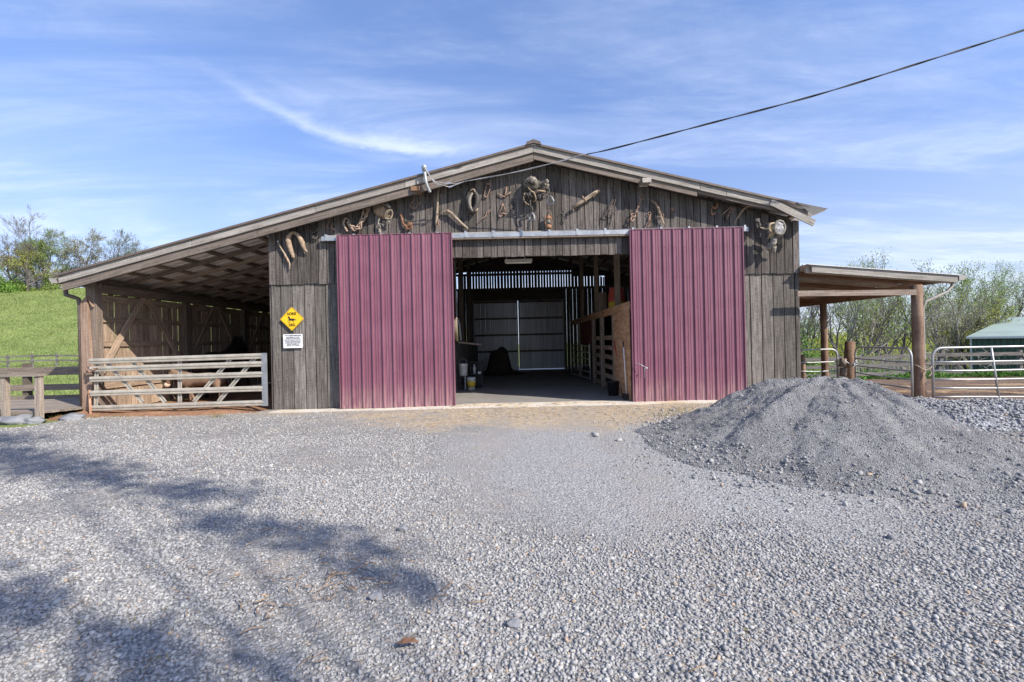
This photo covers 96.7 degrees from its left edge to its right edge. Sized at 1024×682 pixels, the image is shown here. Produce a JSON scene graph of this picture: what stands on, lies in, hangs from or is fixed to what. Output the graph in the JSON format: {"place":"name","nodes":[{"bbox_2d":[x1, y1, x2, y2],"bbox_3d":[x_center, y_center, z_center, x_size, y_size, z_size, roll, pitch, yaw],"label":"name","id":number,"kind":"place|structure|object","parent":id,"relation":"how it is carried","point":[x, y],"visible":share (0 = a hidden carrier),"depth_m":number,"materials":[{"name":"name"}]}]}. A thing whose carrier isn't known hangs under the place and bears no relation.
{"place":"outdoors","nodes":[
{"label":"outdoors","id":0,"kind":"place"},
{"bbox_2d":[47,382,271,420],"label":"shed floor","id":1,"kind":"structure","parent":0,"point":[236,396],"depth_m":10.19,"materials":[{"name":"soil"}]},
{"bbox_2d":[164,369,230,400],"bbox_3d":[-8.368,1.108,12.099,1.792,0.988,0.376,-1,0,0],"label":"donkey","id":2,"kind":"object","parent":1,"relation":"on","point":[193,383],"visible":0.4,"depth_m":11.98},
{"bbox_2d":[189,335,246,397],"bbox_3d":[-8.800,0.706,13.771,0.668,1.786,2.893,-1,0,0],"label":"horse","id":3,"kind":"object","parent":1,"relation":"on","point":[237,345],"visible":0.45,"depth_m":14.04},
{"bbox_2d":[0,289,908,427],"bbox_3d":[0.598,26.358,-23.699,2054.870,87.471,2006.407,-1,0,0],"label":"ground","id":4,"kind":"structure","parent":0,"point":[49,415],"depth_m":61.93,"materials":[{"name":"green plant"}]},
{"bbox_2d":[0,267,33,292],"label":"bush","id":5,"kind":"object","parent":4,"relation":"on","point":[7,287],"visible":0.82,"depth_m":109.28,"materials":[{"name":"green plant"}]},
{"bbox_2d":[0,414,33,424],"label":"rock","id":6,"kind":"object","parent":4,"relation":"on","point":[14,420],"visible":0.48,"depth_m":9.12,"materials":[{"name":"stone"}]},
{"bbox_2d":[0,234,38,280],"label":"tree","id":7,"kind":"object","parent":4,"relation":"on","point":[7,257],"visible":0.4,"depth_m":117.03,"materials":[{"name":"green plant"}]},
{"bbox_2d":[1,279,37,290],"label":"bush","id":8,"kind":"object","parent":4,"relation":"on","point":[21,286],"visible":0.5,"depth_m":111.56,"materials":[{"name":"green plant"}]},
{"bbox_2d":[0,241,59,290],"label":"tree","id":9,"kind":"object","parent":4,"relation":"on","point":[24,255],"visible":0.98,"depth_m":111.45,"materials":[{"name":"green plant"}]},
{"bbox_2d":[0,204,64,287],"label":"tree","id":10,"kind":"object","parent":4,"relation":"on","point":[23,232],"visible":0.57,"depth_m":119.93,"materials":[{"name":"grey plant"}]},
{"bbox_2d":[23,416,46,423],"bbox_3d":[-9.700,1.639,9.252,0.455,0.207,0.301,-1,0,0],"label":"rock","id":11,"kind":"object","parent":4,"relation":"on","point":[37,420],"visible":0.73,"depth_m":9.18,"materials":[{"name":"stone"}]},
{"bbox_2d":[0,265,76,288],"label":"undergrowth","id":12,"kind":"object","parent":4,"relation":"on","point":[37,283],"visible":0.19,"depth_m":118.85,"materials":[{"name":"plant"}]},
{"bbox_2d":[0,353,77,367],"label":"board fence","id":13,"kind":"object","parent":4,"relation":"on","point":[32,360],"visible":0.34,"depth_m":44.91,"materials":[{"name":"grey wood"}]},
{"bbox_2d":[14,228,78,286],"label":"tree","id":14,"kind":"object","parent":4,"relation":"on","point":[45,255],"visible":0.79,"depth_m":117.36,"materials":[{"name":"green plant"}]},
{"bbox_2d":[39,271,61,290],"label":"bush","id":15,"kind":"object","parent":4,"relation":"on","point":[51,287],"visible":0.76,"depth_m":113.57,"materials":[{"name":"green plant"}]},
{"bbox_2d":[0,363,116,417],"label":"boardwalk","id":16,"kind":"structure","parent":4,"relation":"on","point":[38,403],"depth_m":11.17,"materials":[{"name":"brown wood"}]},
{"bbox_2d":[59,257,84,270],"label":"tree","id":17,"kind":"object","parent":4,"relation":"on","point":[79,265],"visible":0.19,"depth_m":128.83,"materials":[{"name":"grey plant"}]},
{"bbox_2d":[58,413,86,420],"bbox_3d":[-9.197,1.631,9.554,0.492,0.236,0.371,-1,0,0],"label":"rock","id":18,"kind":"object","parent":4,"relation":"on","point":[73,416],"visible":0.66,"depth_m":9.45,"materials":[{"name":"stone"}]},
{"bbox_2d":[58,228,105,287],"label":"tree","id":19,"kind":"object","parent":4,"relation":"on","point":[93,256],"visible":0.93,"depth_m":118.86,"materials":[{"name":"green plant"}]},
{"bbox_2d":[0,287,186,400],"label":"grass","id":20,"kind":"structure","parent":4,"relation":"on","point":[63,378],"depth_m":65.44,"materials":[{"name":"green plant"}]},
{"bbox_2d":[89,227,149,260],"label":"tree","id":21,"kind":"object","parent":4,"relation":"on","point":[128,251],"visible":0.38,"depth_m":119.11,"materials":[{"name":"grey plant"}]},
{"bbox_2d":[49,139,965,414],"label":"barn","id":22,"kind":"structure","parent":4,"relation":"on","point":[709,309],"depth_m":10.22,"materials":[{"name":"brown wood"}]},
{"bbox_2d":[89,353,267,410],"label":"livestock gate","id":23,"kind":"structure","parent":22,"relation":"attached to","point":[96,379],"depth_m":10.04,"materials":[{"name":"wood"}]},
{"bbox_2d":[277,241,290,268],"bbox_3d":[-5.096,-1.923,10.158,0.284,0.654,0.057,-1,0,0],"label":"hame","id":24,"kind":"object","parent":22,"relation":"hanging from","point":[286,257],"visible":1,"depth_m":10.15,"materials":[{"name":"brown wood"}]},
{"bbox_2d":[281,307,302,329],"bbox_3d":[-4.931,-0.495,10.197,0.512,0.516,0.007,-1,0,0],"label":"horse crossing sign","id":25,"kind":"object","parent":22,"relation":"attached to","point":[291,318],"visible":1,"depth_m":10.20,"materials":[{"name":"metal"}]},
{"bbox_2d":[283,334,302,347],"bbox_3d":[-4.909,0.001,10.197,0.434,0.311,0.007,-1,0,0],"label":"warning sign","id":26,"kind":"object","parent":22,"relation":"attached to","point":[292,340],"visible":1,"depth_m":10.20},
{"bbox_2d":[285,231,307,257],"bbox_3d":[-4.797,-2.151,10.124,0.475,0.611,0.124,-1,0,0],"label":"horse collar","id":27,"kind":"object","parent":22,"relation":"attached to","point":[289,243],"visible":1,"depth_m":10.09,"materials":[{"name":"beige leather"}]},
{"bbox_2d":[310,221,319,238],"bbox_3d":[-4.402,-2.498,10.162,0.232,0.465,0.062,-1,0,0],"label":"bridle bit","id":28,"kind":"object","parent":22,"relation":"attached to","point":[314,237],"visible":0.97,"depth_m":10.15,"materials":[{"name":"metal"}]},
{"bbox_2d":[342,207,369,231],"bbox_3d":[-3.477,-2.727,10.160,0.615,0.570,0.114,-1,0,0],"label":"trace chain","id":29,"kind":"object","parent":22,"relation":"hanging from","point":[357,227],"visible":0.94,"depth_m":10.14,"materials":[{"name":"metal"}]},
{"bbox_2d":[373,202,392,233],"bbox_3d":[-2.862,-2.736,10.123,0.468,0.751,0.259,-1,0,0],"label":"saddle bag","id":30,"kind":"object","parent":22,"relation":"on","point":[384,210],"visible":0.98,"depth_m":10.10,"materials":[{"name":"beige leather"}]},
{"bbox_2d":[336,232,455,408],"bbox_3d":[-2.560,-0.448,10.074,2.546,3.842,0.092,-1,0,0],"label":"sliding door","id":31,"kind":"structure","parent":22,"relation":"in","point":[395,292],"depth_m":10.06,"materials":[{"name":"red metal"}]},
{"bbox_2d":[400,213,411,228],"bbox_3d":[-2.363,-2.672,10.152,0.292,0.389,0.099,-1,0,0],"label":"rusty chain tangle","id":32,"kind":"object","parent":22,"relation":"attached to","point":[406,225],"visible":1,"depth_m":10.15,"materials":[{"name":"metal"}]},
{"bbox_2d":[421,164,452,192],"bbox_3d":[-1.602,-3.502,9.761,0.677,0.589,0.258,-1,0,0],"label":"service mast","id":33,"kind":"object","parent":22,"relation":"attached to","point":[424,168],"visible":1,"depth_m":9.73,"materials":[{"name":"metal"}]},
{"bbox_2d":[450,29,1023,185],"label":"overhead cable","id":34,"kind":"object","parent":33,"relation":"attached to","point":[918,63],"visible":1,"depth_m":8.65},
{"bbox_2d":[435,188,439,226],"bbox_3d":[-1.671,-3.001,10.159,0.121,0.911,0.074,-1,0,17],"label":"tool handle","id":35,"kind":"object","parent":22,"relation":"hanging from","point":[436,217],"visible":0.97,"depth_m":10.14,"materials":[{"name":"brown wood"}]},
{"bbox_2d":[440,209,467,228],"bbox_3d":[-1.287,-2.711,10.131,0.624,0.444,0.094,-1,0,0],"label":"hame","id":36,"kind":"object","parent":22,"relation":"attached to","point":[452,214],"visible":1,"depth_m":10.12,"materials":[{"name":"brown wood"}]},
{"bbox_2d":[454,317,456,341],"bbox_3d":[-1.319,-0.270,10.637,0.069,0.571,0.570,-1,0,-8],"label":"rope coil","id":37,"kind":"object","parent":22,"relation":"hanging from","point":[455,327],"visible":0.9,"depth_m":10.40,"materials":[{"name":"fabric"}]},
{"bbox_2d":[453,240,461,339],"bbox_3d":[-2.323,-1.547,19.696,0.196,3.102,13.309,-1,0,-6],"label":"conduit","id":38,"kind":"object","parent":22,"relation":"attached to","point":[456,310],"visible":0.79,"depth_m":13.12,"materials":[{"name":"metal"}]},
{"bbox_2d":[458,358,467,375],"bbox_3d":[-1.453,0.775,13.550,0.293,0.516,0.284,-1,0,0],"label":"bucket","id":39,"kind":"object","parent":22,"relation":"hanging from","point":[463,369],"visible":1,"depth_m":13.45,"materials":[{"name":"plastic"}]},
{"bbox_2d":[465,189,479,213],"bbox_3d":[-0.881,-3.104,10.105,0.331,0.541,0.175,-1,0,0],"label":"horse collar","id":40,"kind":"object","parent":22,"relation":"attached to","point":[468,197],"visible":1,"depth_m":10.08,"materials":[{"name":"leather"}]},
{"bbox_2d":[473,301,518,370],"bbox_3d":[-0.773,-0.253,22.230,2.166,3.400,0.080,-1,0,0],"label":"back door","id":41,"kind":"structure","parent":22,"relation":"in","point":[485,334],"depth_m":22.24,"materials":[{"name":"metal"}]},
{"bbox_2d":[505,257,531,263],"bbox_3d":[0.155,-1.994,11.025,0.660,0.219,0.150,-1,0,0],"label":"light fixture","id":42,"kind":"object","parent":22,"relation":"hanging from","point":[513,261],"visible":0.84,"depth_m":10.95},
{"bbox_2d":[522,176,554,220],"bbox_3d":[0.572,-3.149,9.982,0.687,1.071,0.382,-1,0,0],"label":"saddle","id":43,"kind":"object","parent":22,"relation":"hanging from","point":[530,183],"visible":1,"depth_m":9.99,"materials":[{"name":"grey leather"}]},
{"bbox_2d":[518,300,564,368],"bbox_3d":[1.430,-0.333,22.230,2.201,3.340,0.080,-1,0,0],"label":"back door","id":44,"kind":"structure","parent":22,"relation":"in","point":[547,315],"depth_m":22.25,"materials":[{"name":"metal"}]},
{"bbox_2d":[545,210,551,228],"bbox_3d":[0.811,-2.704,10.112,0.132,0.410,0.130,-1,0,-45],"label":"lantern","id":45,"kind":"object","parent":22,"relation":"hanging from","point":[548,217],"visible":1,"depth_m":10.09,"materials":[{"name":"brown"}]},
{"bbox_2d":[571,343,590,379],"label":"stall gate","id":46,"kind":"structure","parent":22,"relation":"attached to","point":[589,352],"depth_m":16.25,"materials":[{"name":"metal"}]},
{"bbox_2d":[571,189,599,210],"bbox_3d":[1.639,-3.128,10.112,0.637,0.493,0.122,-1,0,0],"label":"singletree","id":47,"kind":"object","parent":22,"relation":"attached to","point":[586,198],"visible":1,"depth_m":10.08,"materials":[{"name":"brown wood"}]},
{"bbox_2d":[598,292,606,310],"bbox_3d":[2.853,-1.225,14.325,0.290,0.647,0.278,-1,0,0],"label":"board","id":48,"kind":"object","parent":22,"relation":"on","point":[602,299],"visible":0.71,"depth_m":14.32,"materials":[{"name":"brown wood"}]},
{"bbox_2d":[602,192,616,228],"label":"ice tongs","id":49,"kind":"object","parent":22,"relation":"hanging from","point":[612,214],"visible":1,"depth_m":10.15,"materials":[{"name":"metal"}]},
{"bbox_2d":[630,195,643,221],"bbox_3d":[2.788,-2.960,10.169,0.355,0.618,0.080,-1,0,-12],"label":"chain hook","id":50,"kind":"object","parent":22,"relation":"attached to","point":[632,216],"visible":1,"depth_m":10.15,"materials":[{"name":"metal"}]},
{"bbox_2d":[651,200,663,224],"bbox_3d":[3.257,-2.874,10.141,0.303,0.560,0.089,-1,0,0],"label":"hame","id":51,"kind":"object","parent":22,"relation":"hanging from","point":[658,209],"visible":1,"depth_m":10.12,"materials":[{"name":"beige wood"}]},
{"bbox_2d":[629,227,746,401],"bbox_3d":[3.890,-0.542,10.009,2.506,3.907,0.222,-1,0,0],"label":"sliding door","id":52,"kind":"structure","parent":22,"relation":"in","point":[687,285],"depth_m":10.06,"materials":[{"name":"red metal"}]},
{"bbox_2d":[754,218,785,253],"bbox_3d":[5.656,-2.301,9.932,0.642,0.806,0.278,-1,0,0],"label":"floodlight","id":53,"kind":"object","parent":22,"relation":"hanging from","point":[777,228],"visible":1,"depth_m":9.89,"materials":[{"name":"metal"}]},
{"bbox_2d":[913,364,931,376],"bbox_3d":[8.952,0.636,9.964,0.333,0.279,0.352,-1,0,0],"label":"tie rope","id":54,"kind":"object","parent":22,"relation":"attached to","point":[925,369],"visible":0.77,"depth_m":9.84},
{"bbox_2d":[800,307,833,348],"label":"tree","id":55,"kind":"object","parent":4,"relation":"on","point":[806,322],"visible":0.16,"depth_m":43.84,"materials":[{"name":"green plant"}]},
{"bbox_2d":[800,322,835,373],"bbox_3d":[17.579,0.679,27.123,3.050,3.734,2.672,-1,0,-29],"label":"bush","id":56,"kind":"object","parent":4,"relation":"on","point":[812,355],"visible":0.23,"depth_m":26.81,"materials":[{"name":"green plant"}]},
{"bbox_2d":[800,305,837,361],"bbox_3d":[26.586,-0.775,40.203,4.243,9.865,7.133,-1,0,29],"label":"tree","id":57,"kind":"object","parent":4,"relation":"on","point":[814,328],"visible":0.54,"depth_m":39.92,"materials":[{"name":"green plant"}]},
{"bbox_2d":[802,297,907,368],"bbox_3d":[25.792,-0.621,34.699,7.247,8.338,3.701,-1,0,43],"label":"tree","id":58,"kind":"object","parent":4,"relation":"on","point":[880,330],"visible":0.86,"depth_m":34.19,"materials":[{"name":"green plant"}]},
{"bbox_2d":[838,339,884,371],"bbox_3d":[23.033,1.346,30.056,2.760,3.013,2.900,-1,0,0],"label":"bush","id":59,"kind":"object","parent":4,"relation":"on","point":[861,351],"visible":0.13,"depth_m":29.78,"materials":[{"name":"green plant"}]},
{"bbox_2d":[829,264,907,354],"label":"tree","id":60,"kind":"object","parent":4,"relation":"on","point":[856,340],"visible":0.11,"depth_m":42.88,"materials":[{"name":"green plant"}]},
{"bbox_2d":[841,298,902,362],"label":"tree","id":61,"kind":"object","parent":4,"relation":"on","point":[874,329],"visible":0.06,"depth_m":44.40,"materials":[{"name":"green plant"}]},
{"bbox_2d":[834,255,911,362],"bbox_3d":[28.380,-1.531,35.652,7.479,10.479,4.938,-1,0,0],"label":"tree","id":62,"kind":"object","parent":4,"relation":"on","point":[855,305],"visible":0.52,"depth_m":35.23,"materials":[{"name":"green plant"}]},
{"bbox_2d":[858,287,910,370],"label":"tree","id":63,"kind":"object","parent":4,"relation":"on","point":[884,350],"visible":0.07,"depth_m":46.67,"materials":[{"name":"green plant"}]},
{"bbox_2d":[800,322,970,372],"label":"wood","id":64,"kind":"object","parent":4,"relation":"on","point":[831,353],"visible":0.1,"depth_m":66.17,"materials":[{"name":"green plant"}]},
{"bbox_2d":[827,247,952,368],"bbox_3d":[30.968,-2.060,37.924,8.415,11.768,6.493,-1,0,27],"label":"tree","id":65,"kind":"object","parent":4,"relation":"on","point":[895,342],"visible":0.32,"depth_m":37.11,"materials":[{"name":"green plant"}]},
{"bbox_2d":[849,268,943,367],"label":"tree","id":66,"kind":"object","parent":4,"relation":"on","point":[904,338],"visible":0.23,"depth_m":40.85,"materials":[{"name":"green plant"}]},
{"bbox_2d":[818,367,1005,378],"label":"tall grass","id":67,"kind":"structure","parent":4,"relation":"on","point":[873,377],"depth_m":21.89,"materials":[{"name":"green plant"}]},
{"bbox_2d":[812,344,1014,373],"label":"undergrowth","id":68,"kind":"object","parent":4,"relation":"on","point":[907,367],"visible":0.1,"depth_m":29.20,"materials":[{"name":"plant"}]},
{"bbox_2d":[805,350,1023,376],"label":"board fence","id":69,"kind":"object","parent":4,"relation":"on","point":[942,354],"visible":0.28,"depth_m":19.93,"materials":[{"name":"brown wood"}]},
{"bbox_2d":[899,283,953,345],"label":"tree","id":70,"kind":"object","parent":4,"relation":"on","point":[925,314],"visible":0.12,"depth_m":45.89,"materials":[{"name":"green plant"}]},
{"bbox_2d":[925,283,975,368],"bbox_3d":[37.863,-0.820,39.815,6.019,9.434,4.473,-1,0,-28],"label":"tree","id":71,"kind":"object","parent":4,"relation":"on","point":[947,312],"visible":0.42,"depth_m":39.27,"materials":[{"name":"green plant"}]},
{"bbox_2d":[910,274,1018,369],"bbox_3d":[36.253,-0.833,37.617,5.969,8.823,7.695,-1,0,0],"label":"tree","id":72,"kind":"object","parent":4,"relation":"on","point":[956,335],"visible":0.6,"depth_m":35.95,"materials":[{"name":"green plant"}]},
{"bbox_2d":[908,257,1023,369],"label":"tree","id":73,"kind":"object","parent":4,"relation":"on","point":[965,281],"visible":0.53,"depth_m":39.96,"materials":[{"name":"green plant"}]},
{"bbox_2d":[926,257,1023,369],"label":"tree","id":74,"kind":"object","parent":4,"relation":"on","point":[995,280],"visible":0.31,"depth_m":43.90,"materials":[{"name":"green plant"}]},
{"bbox_2d":[934,294,1018,365],"bbox_3d":[36.337,-0.016,35.538,5.289,7.086,4.178,-1,0,21],"label":"tree","id":75,"kind":"object","parent":4,"relation":"on","point":[990,313],"visible":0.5,"depth_m":35.50,"materials":[{"name":"green plant"}]},
{"bbox_2d":[948,256,1023,323],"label":"tree","id":76,"kind":"object","parent":4,"relation":"on","point":[1019,307],"visible":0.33,"depth_m":51.00,"materials":[{"name":"green plant"}]},
{"bbox_2d":[966,317,1023,369],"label":"metal shed","id":77,"kind":"structure","parent":4,"relation":"on","point":[1006,333],"depth_m":31.40,"materials":[{"name":"metal"}]},
{"bbox_2d":[268,400,717,412],"bbox_3d":[0.598,1.435,10.129,11.730,0.103,0.702,-1,0,0],"label":"apron","id":78,"kind":"object","parent":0,"point":[571,403],"visible":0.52,"depth_m":9.90,"materials":[{"name":"concrete"}]},
{"bbox_2d":[0,403,1023,681],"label":"gravel yard","id":79,"kind":"structure","parent":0,"point":[546,459],"depth_m":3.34,"materials":[{"name":"gravel"}]},
{"bbox_2d":[51,405,697,418],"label":"grass tufts","id":80,"kind":"object","parent":79,"relation":"on","point":[225,415],"visible":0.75,"depth_m":9.20,"materials":[{"name":"green plant"}]},
{"bbox_2d":[368,591,382,601],"bbox_3d":[-0.763,1.433,2.552,0.080,0.055,0.065,-1,0,0],"label":"stone","id":81,"kind":"object","parent":79,"relation":"on","point":[374,595],"visible":0.96,"depth_m":2.53,"materials":[{"name":"stone"}]},
{"bbox_2d":[398,525,407,531],"bbox_3d":[-0.833,1.434,3.480,0.082,0.054,0.058,-1,0,0],"label":"stone","id":82,"kind":"object","parent":79,"relation":"on","point":[402,528],"visible":0.98,"depth_m":3.46,"materials":[{"name":"stone"}]},
{"bbox_2d":[396,637,418,643],"bbox_3d":[-0.486,1.403,2.124,0.110,0.016,0.042,-1,0,0],"label":"dead leaf","id":83,"kind":"object","parent":79,"relation":"on","point":[407,640],"visible":1,"depth_m":2.12,"materials":[{"name":"plant"}]},
{"bbox_2d":[330,402,683,420],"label":"straw litter","id":84,"kind":"object","parent":79,"relation":"on","point":[541,411],"visible":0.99,"depth_m":8.93,"materials":[{"name":"plant"}]},
{"bbox_2d":[506,618,519,628],"bbox_3d":[0.006,1.417,2.284,0.073,0.051,0.060,-1,0,0],"label":"stone","id":85,"kind":"object","parent":79,"relation":"on","point":[514,623],"visible":0.97,"depth_m":2.26,"materials":[{"name":"stone"}]},
{"bbox_2d":[451,402,614,406],"bbox_3d":[0.580,1.405,10.086,3.896,0.101,0.496,-1,0,0],"label":"sand drift","id":86,"kind":"object","parent":79,"relation":"on","point":[482,404],"visible":0.55,"depth_m":10.04,"materials":[{"name":"sand"}]},
{"bbox_2d":[61,498,1013,680],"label":"twig litter","id":87,"kind":"object","parent":79,"relation":"on","point":[343,573],"visible":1,"depth_m":2.57,"materials":[{"name":"wood"}]},
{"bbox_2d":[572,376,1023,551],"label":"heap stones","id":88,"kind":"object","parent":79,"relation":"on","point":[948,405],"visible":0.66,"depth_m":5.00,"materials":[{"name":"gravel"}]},
{"bbox_2d":[634,376,1023,498],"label":"gravel pile","id":89,"kind":"object","parent":79,"relation":"on","point":[915,461],"visible":0.77,"depth_m":4.96,"materials":[{"name":"gravel"}]},
{"bbox_2d":[909,398,1023,430],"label":"gravel pile","id":90,"kind":"object","parent":79,"relation":"on","point":[993,423],"visible":0.33,"depth_m":6.80,"materials":[{"name":"gravel"}]},
{"bbox_2d":[0,0,1023,346],"label":"sky","id":91,"kind":"structure","parent":0,"point":[162,122],"materials":[{"name":"blue"}]},
{"bbox_2d":[78,449,1004,661],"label":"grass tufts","id":92,"kind":"object","parent":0,"point":[171,625],"visible":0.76,"depth_m":2.24,"materials":[{"name":"green plant"}]},
{"bbox_2d":[456,368,631,404],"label":"barn floor","id":93,"kind":"structure","parent":0,"point":[559,385],"depth_m":13.40,"materials":[{"name":"concrete"}]},
{"bbox_2d":[466,377,475,389],"bbox_3d":[-1.221,1.273,13.600,0.283,0.370,0.284,-1,0,0],"label":"bucket","id":94,"kind":"object","parent":93,"relation":"on","point":[470,383],"visible":1,"depth_m":13.50,"materials":[{"name":"plastic"}]},
{"bbox_2d":[470,360,482,387],"bbox_3d":[-1.112,1.036,14.350,0.370,0.840,0.400,-1,0,0],"label":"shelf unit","id":95,"kind":"object","parent":93,"relation":"on","point":[479,377],"visible":0.85,"depth_m":14.51,"materials":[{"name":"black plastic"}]},
{"bbox_2d":[483,347,528,375],"bbox_3d":[-0.512,0.849,20.000,2.583,1.205,2.000,-1,0,0],"label":"hay heap","id":96,"kind":"object","parent":93,"relation":"on","point":[499,363],"visible":0.94,"depth_m":19.66,"materials":[{"name":"plant"}]},
{"bbox_2d":[606,380,618,395],"bbox_3d":[2.548,1.192,11.500,0.329,0.360,0.329,-1,0,0],"label":"muck bucket","id":97,"kind":"object","parent":93,"relation":"on","point":[612,386],"visible":1,"depth_m":11.39,"materials":[{"name":"black plastic"}]},
{"bbox_2d":[622,341,628,399],"bbox_3d":[2.635,0.685,10.625,0.082,1.350,0.250,-1,0,0],"label":"broom","id":98,"kind":"object","parent":93,"relation":"on","point":[625,396],"visible":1,"depth_m":10.60,"materials":[{"name":"black plastic"}]},
{"bbox_2d":[519,368,578,369],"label":"back path","id":99,"kind":"structure","parent":0,"point":[542,368],"depth_m":22.63,"materials":[{"name":"concrete"}]},
{"bbox_2d":[608,287,625,307],"bbox_3d":[2.993,-1.223,13.000,0.494,0.610,0.494,-1,0,0],"label":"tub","id":100,"kind":"object","parent":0,"point":[611,302],"visible":0.59,"depth_m":12.84,"materials":[{"name":"red plastic"}]},
{"bbox_2d":[862,376,1023,399],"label":"paddock ground","id":101,"kind":"structure","parent":0,"point":[971,383],"depth_m":12.47,"materials":[{"name":"soil"}]},
{"bbox_2d":[801,355,805,377],"bbox_3d":[7.941,0.971,12.400,0.125,1.199,0.125,-1,0,0],"label":"fence post","id":102,"kind":"object","parent":101,"relation":"on","point":[803,368],"visible":0.47,"depth_m":12.35,"materials":[{"name":"brown wood"}]},
{"bbox_2d":[801,348,838,377],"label":"tube gate","id":103,"kind":"structure","parent":102,"relation":"attached to","point":[837,365],"depth_m":12.30,"materials":[{"name":"metal"}]},
{"bbox_2d":[839,358,847,377],"bbox_3d":[8.876,0.830,12.200,0.197,0.744,0.168,-1,0,0],"label":"log stub","id":104,"kind":"object","parent":101,"relation":"on","point":[842,371],"visible":0.74,"depth_m":12.14,"materials":[{"name":"brown wood"}]},
{"bbox_2d":[843,342,854,378],"bbox_3d":[9.113,0.780,12.300,0.318,1.536,0.261,-1,0,0],"label":"fence post","id":105,"kind":"object","parent":101,"relation":"on","point":[849,348],"visible":0.4,"depth_m":12.20,"materials":[{"name":"brown wood"}]},
{"bbox_2d":[854,346,913,397],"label":"tube gate","id":106,"kind":"structure","parent":101,"relation":"on","point":[910,370],"depth_m":10.56,"materials":[{"name":"metal"}]},
{"bbox_2d":[806,368,1023,379],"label":"weeds","id":107,"kind":"object","parent":101,"relation":"on","point":[982,374],"visible":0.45,"depth_m":19.01,"materials":[{"name":"green plant"}]},
{"bbox_2d":[931,345,1023,397],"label":"tube gate","id":108,"kind":"structure","parent":101,"relation":"on","point":[994,370],"depth_m":9.77,"materials":[{"name":"metal"}]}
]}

